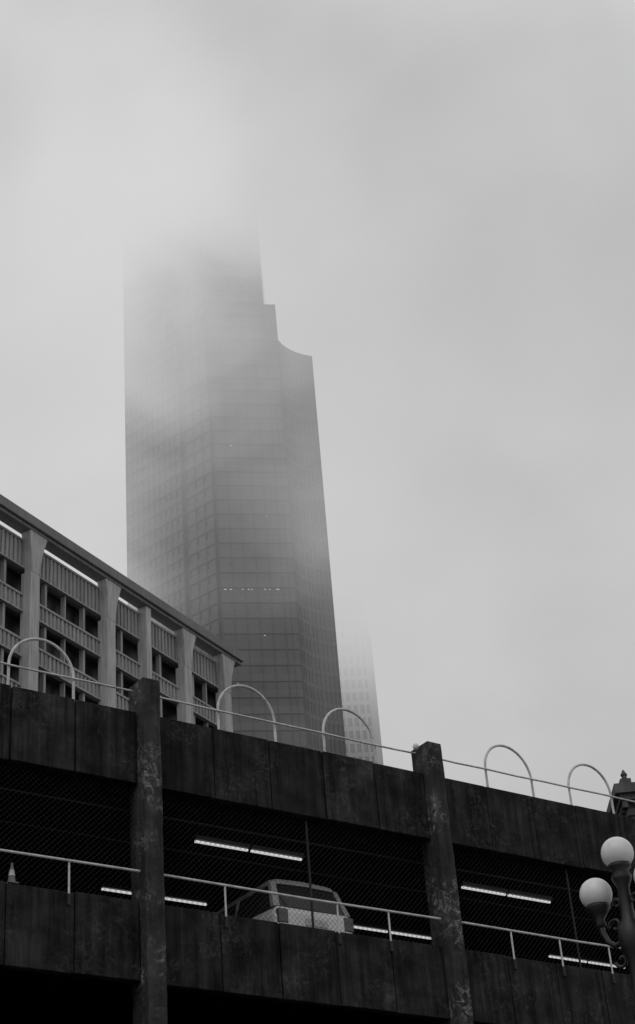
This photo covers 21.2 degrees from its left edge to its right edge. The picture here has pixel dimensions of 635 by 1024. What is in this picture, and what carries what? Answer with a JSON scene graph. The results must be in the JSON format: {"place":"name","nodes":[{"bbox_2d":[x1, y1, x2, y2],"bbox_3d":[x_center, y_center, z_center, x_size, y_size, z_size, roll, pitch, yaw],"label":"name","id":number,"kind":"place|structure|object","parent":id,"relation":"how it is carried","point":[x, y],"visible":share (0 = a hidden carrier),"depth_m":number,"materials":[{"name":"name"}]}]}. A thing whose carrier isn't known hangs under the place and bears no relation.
{"place":"outdoors","nodes":[
{"label":"outdoors","id":0,"kind":"place"},
{"bbox_2d":[0,558,217,694],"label":"roof deck","id":1,"kind":"structure","parent":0,"point":[88,614],"depth_m":119.25,"materials":[{"name":"concrete"}]},
{"bbox_2d":[122,108,346,755],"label":"skyscraper","id":2,"kind":"structure","parent":0,"point":[227,535],"depth_m":345.03,"materials":[{"name":"grey glass"}]},
{"bbox_2d":[0,0,634,811],"label":"sky","id":3,"kind":"structure","parent":0,"point":[446,188],"materials":[{"name":"grey"}]},
{"bbox_2d":[333,598,383,764],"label":"skyscraper","id":4,"kind":"structure","parent":0,"point":[356,672],"depth_m":368.70,"materials":[{"name":"grey glass"}]},
{"bbox_2d":[629,802,634,817],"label":"walls","id":5,"kind":"structure","parent":0,"point":[631,804],"depth_m":94.82,"materials":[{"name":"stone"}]},
{"bbox_2d":[606,770,634,816],"bbox_3d":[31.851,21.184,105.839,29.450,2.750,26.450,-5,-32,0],"label":"street lamp","id":6,"kind":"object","parent":5,"relation":"on","point":[624,788],"depth_m":94.70,"materials":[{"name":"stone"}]},
{"bbox_3d":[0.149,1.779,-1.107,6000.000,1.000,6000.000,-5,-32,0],"label":"ground","id":7,"kind":"structure","parent":0,"visible":0},
{"bbox_2d":[4,567,215,728],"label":"window","id":8,"kind":"structure","parent":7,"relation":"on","point":[75,649],"depth_m":115.58,"materials":[{"name":"glass"}]},
{"bbox_2d":[0,524,218,728],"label":"spandrel panels","id":9,"kind":"object","parent":8,"relation":"attached to","point":[51,586],"visible":0.17,"depth_m":115.54,"materials":[{"name":"concrete"}]},
{"bbox_2d":[0,559,207,726],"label":"window mullions","id":10,"kind":"object","parent":9,"relation":"attached to","point":[42,676],"depth_m":114.74,"materials":[{"name":"concrete"}]},
{"bbox_2d":[0,529,217,723],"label":"panel ribs","id":11,"kind":"object","parent":9,"relation":"attached to","point":[206,668],"visible":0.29,"depth_m":116.73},
{"bbox_2d":[19,530,234,731],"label":"flared columns","id":12,"kind":"structure","parent":7,"relation":"on","point":[34,544],"depth_m":118.06,"materials":[{"name":"concrete"}]},
{"bbox_2d":[0,506,240,667],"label":"roof soffit","id":13,"kind":"structure","parent":12,"relation":"on","point":[20,526],"depth_m":119.32,"materials":[{"name":"grey concrete"}]},
{"bbox_2d":[0,494,243,662],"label":"roof fascia","id":14,"kind":"structure","parent":12,"relation":"on","point":[87,557],"depth_m":120.23,"materials":[{"name":"grey concrete"}]},
{"bbox_2d":[0,638,634,1023],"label":"parking garage","id":15,"kind":"structure","parent":7,"relation":"on","point":[142,842],"depth_m":33.24,"materials":[{"name":"concrete"}]},
{"bbox_2d":[6,863,18,883],"bbox_3d":[-5.272,6.235,29.219,0.180,0.380,0.180,17,-38,-31],"label":"traffic cone","id":16,"kind":"object","parent":15,"relation":"on","point":[11,878],"visible":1,"depth_m":29.15,"materials":[{"name":"plastic"}]},
{"bbox_2d":[217,879,353,933],"bbox_3d":[-1.257,8.918,34.365,1.940,1.790,4.600,17,-38,-31],"label":"parked car","id":17,"kind":"object","parent":15,"relation":"on","point":[286,900],"visible":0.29,"depth_m":33.12,"materials":[{"name":"silver metal"}]},
{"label":"end wall","id":18,"kind":"object","parent":7,"relation":"on","visible":0},
{"bbox_2d":[3,568,215,725],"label":"window glass","id":19,"kind":"object","parent":18,"relation":"attached to","point":[12,622],"visible":0.12,"depth_m":116.41,"materials":[{"name":"black glass"}]},
{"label":"road","id":20,"kind":"structure","parent":0,"visible":0},
{"bbox_2d":[579,837,634,1019],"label":"street lamp","id":21,"kind":"object","parent":20,"relation":"on","point":[617,857],"visible":1,"depth_m":17.62,"materials":[{"name":"paint"}]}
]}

